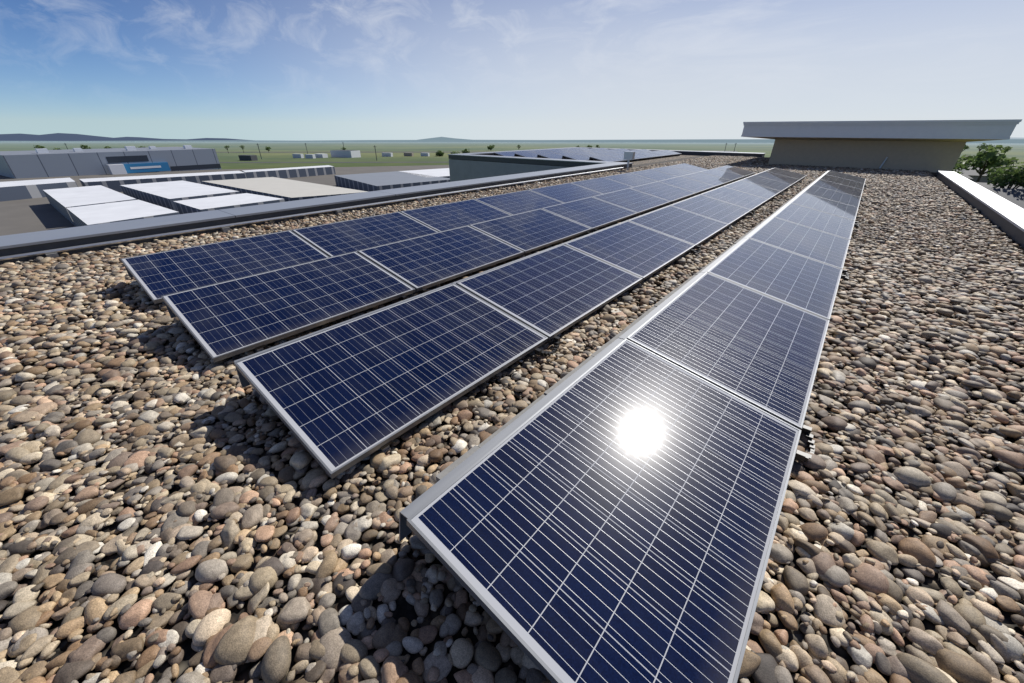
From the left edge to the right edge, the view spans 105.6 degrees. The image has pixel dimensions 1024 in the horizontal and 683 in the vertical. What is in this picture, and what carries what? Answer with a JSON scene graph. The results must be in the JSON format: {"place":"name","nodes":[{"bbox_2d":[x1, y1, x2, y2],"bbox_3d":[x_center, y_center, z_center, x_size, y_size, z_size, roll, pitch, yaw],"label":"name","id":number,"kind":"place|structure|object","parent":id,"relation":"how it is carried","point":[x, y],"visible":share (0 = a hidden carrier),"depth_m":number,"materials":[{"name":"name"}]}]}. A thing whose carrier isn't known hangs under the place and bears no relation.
{"place":"outdoors","nodes":[
{"label":"outdoors","id":0,"kind":"place"},
{"bbox_2d":[0,133,241,140],"bbox_3d":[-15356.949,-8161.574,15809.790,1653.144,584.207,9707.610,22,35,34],"label":"hills","id":1,"kind":"structure","parent":0,"point":[46,137],"depth_m":15000.36,"materials":[{"name":"green plant"}]},
{"bbox_2d":[0,141,1023,187],"bbox_3d":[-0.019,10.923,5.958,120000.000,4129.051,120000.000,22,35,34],"label":"grass field","id":2,"kind":"structure","parent":0,"point":[398,150],"depth_m":847.51,"materials":[{"name":"green plant"}]},
{"bbox_2d":[34,145,46,148],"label":"tree limbs","id":3,"kind":"object","parent":2,"relation":"on","point":[39,147],"visible":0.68,"depth_m":362.56,"materials":[{"name":"green plant"}]},
{"bbox_2d":[80,145,90,148],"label":"tree limbs","id":4,"kind":"object","parent":2,"relation":"on","point":[84,146],"visible":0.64,"depth_m":382.01,"materials":[{"name":"green plant"}]},
{"bbox_2d":[0,145,220,178],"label":"warehouse building","id":5,"kind":"structure","parent":2,"relation":"on","point":[39,163],"depth_m":162.01,"materials":[{"name":"metal"}]},
{"bbox_2d":[0,152,449,235],"bbox_3d":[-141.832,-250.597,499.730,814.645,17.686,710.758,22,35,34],"label":"building roofs","id":6,"kind":"structure","parent":2,"relation":"on","point":[27,205],"depth_m":89.16,"materials":[{"name":"metal"},{"name":"painted metal"}]},
{"bbox_2d":[65,143,737,160],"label":"trees","id":7,"kind":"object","parent":2,"relation":"on","point":[346,153],"depth_m":336.45,"materials":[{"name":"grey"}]},
{"bbox_2d":[435,150,443,155],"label":"field tree limbs","id":8,"kind":"object","parent":2,"relation":"on","point":[439,153],"visible":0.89,"depth_m":371.25,"materials":[{"name":"green plant"}]},
{"bbox_2d":[449,159,569,181],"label":"building walls","id":9,"kind":"structure","parent":2,"relation":"on","point":[459,169],"depth_m":20.57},
{"bbox_2d":[0,155,1023,682],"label":"roof deck","id":10,"kind":"structure","parent":9,"relation":"on","point":[404,607],"depth_m":1.51,"materials":[{"name":"stone"}]},
{"bbox_2d":[124,153,866,541],"bbox_3d":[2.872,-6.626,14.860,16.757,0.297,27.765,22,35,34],"label":"mounting frame","id":11,"kind":"object","parent":10,"relation":"on","point":[458,467],"visible":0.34,"depth_m":2.25,"materials":[{"name":"grey metal"}]},
{"bbox_2d":[121,147,865,682],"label":"solar panels","id":12,"kind":"object","parent":11,"relation":"on","point":[613,515],"visible":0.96,"depth_m":2.26,"materials":[{"name":"blue glass"}]},
{"bbox_2d":[0,304,1023,682],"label":"river rock","id":13,"kind":"object","parent":10,"relation":"on","point":[332,648],"visible":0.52,"depth_m":1.51,"materials":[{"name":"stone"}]},
{"bbox_2d":[0,218,1023,422],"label":"river rock","id":14,"kind":"object","parent":10,"relation":"on","point":[953,286],"visible":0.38,"depth_m":3.34,"materials":[{"name":"stone"}]},
{"bbox_2d":[15,155,1023,266],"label":"river rock","id":15,"kind":"object","parent":10,"relation":"on","point":[941,207],"visible":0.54,"depth_m":7.71,"materials":[{"name":"stone"}]},
{"bbox_2d":[741,119,1021,171],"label":"penthouse roof and walls","id":16,"kind":"structure","parent":10,"relation":"on","point":[929,145],"depth_m":15.66,"materials":[{"name":"paint"}]},
{"bbox_2d":[0,147,1023,264],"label":"parapet walls","id":17,"kind":"structure","parent":9,"relation":"on","point":[1006,216],"depth_m":6.96,"materials":[{"name":"grey metal"}]},
{"bbox_2d":[0,152,634,260],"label":"parapet coping","id":18,"kind":"object","parent":17,"relation":"on","point":[225,228],"visible":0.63,"depth_m":6.31,"materials":[{"name":"metal"}]},
{"bbox_2d":[952,157,968,175],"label":"tree limbs","id":19,"kind":"object","parent":2,"relation":"on","point":[957,165],"visible":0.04,"depth_m":56.73,"materials":[{"name":"green plant"}]},
{"bbox_2d":[976,143,986,150],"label":"tree limbs","id":20,"kind":"object","parent":2,"relation":"on","point":[979,148],"visible":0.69,"depth_m":364.66,"materials":[{"name":"green plant"}]},
{"bbox_2d":[956,145,1018,181],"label":"tree limbs","id":21,"kind":"object","parent":2,"relation":"on","point":[988,159],"visible":0.88,"depth_m":107.54,"materials":[{"name":"green plant"}]},
{"bbox_2d":[956,167,1023,208],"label":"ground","id":22,"kind":"structure","parent":2,"relation":"on","point":[1015,196],"depth_m":69.79,"materials":[{"name":"beige"}]},
{"bbox_2d":[984,162,1023,188],"bbox_3d":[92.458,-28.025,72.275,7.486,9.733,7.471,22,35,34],"label":"bush","id":23,"kind":"object","parent":2,"relation":"on","point":[1014,174],"visible":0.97,"depth_m":70.86,"materials":[{"name":"green plant"}]},
{"bbox_2d":[0,0,1023,140],"label":"sky","id":24,"kind":"structure","parent":0,"point":[281,70],"materials":[{"name":"blue"}]},
{"bbox_2d":[14,137,1023,142],"bbox_3d":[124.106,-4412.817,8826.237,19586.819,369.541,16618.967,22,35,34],"label":"grass field","id":25,"kind":"structure","parent":0,"point":[441,139],"depth_m":13085.90,"materials":[{"name":"green plant"}]}
]}

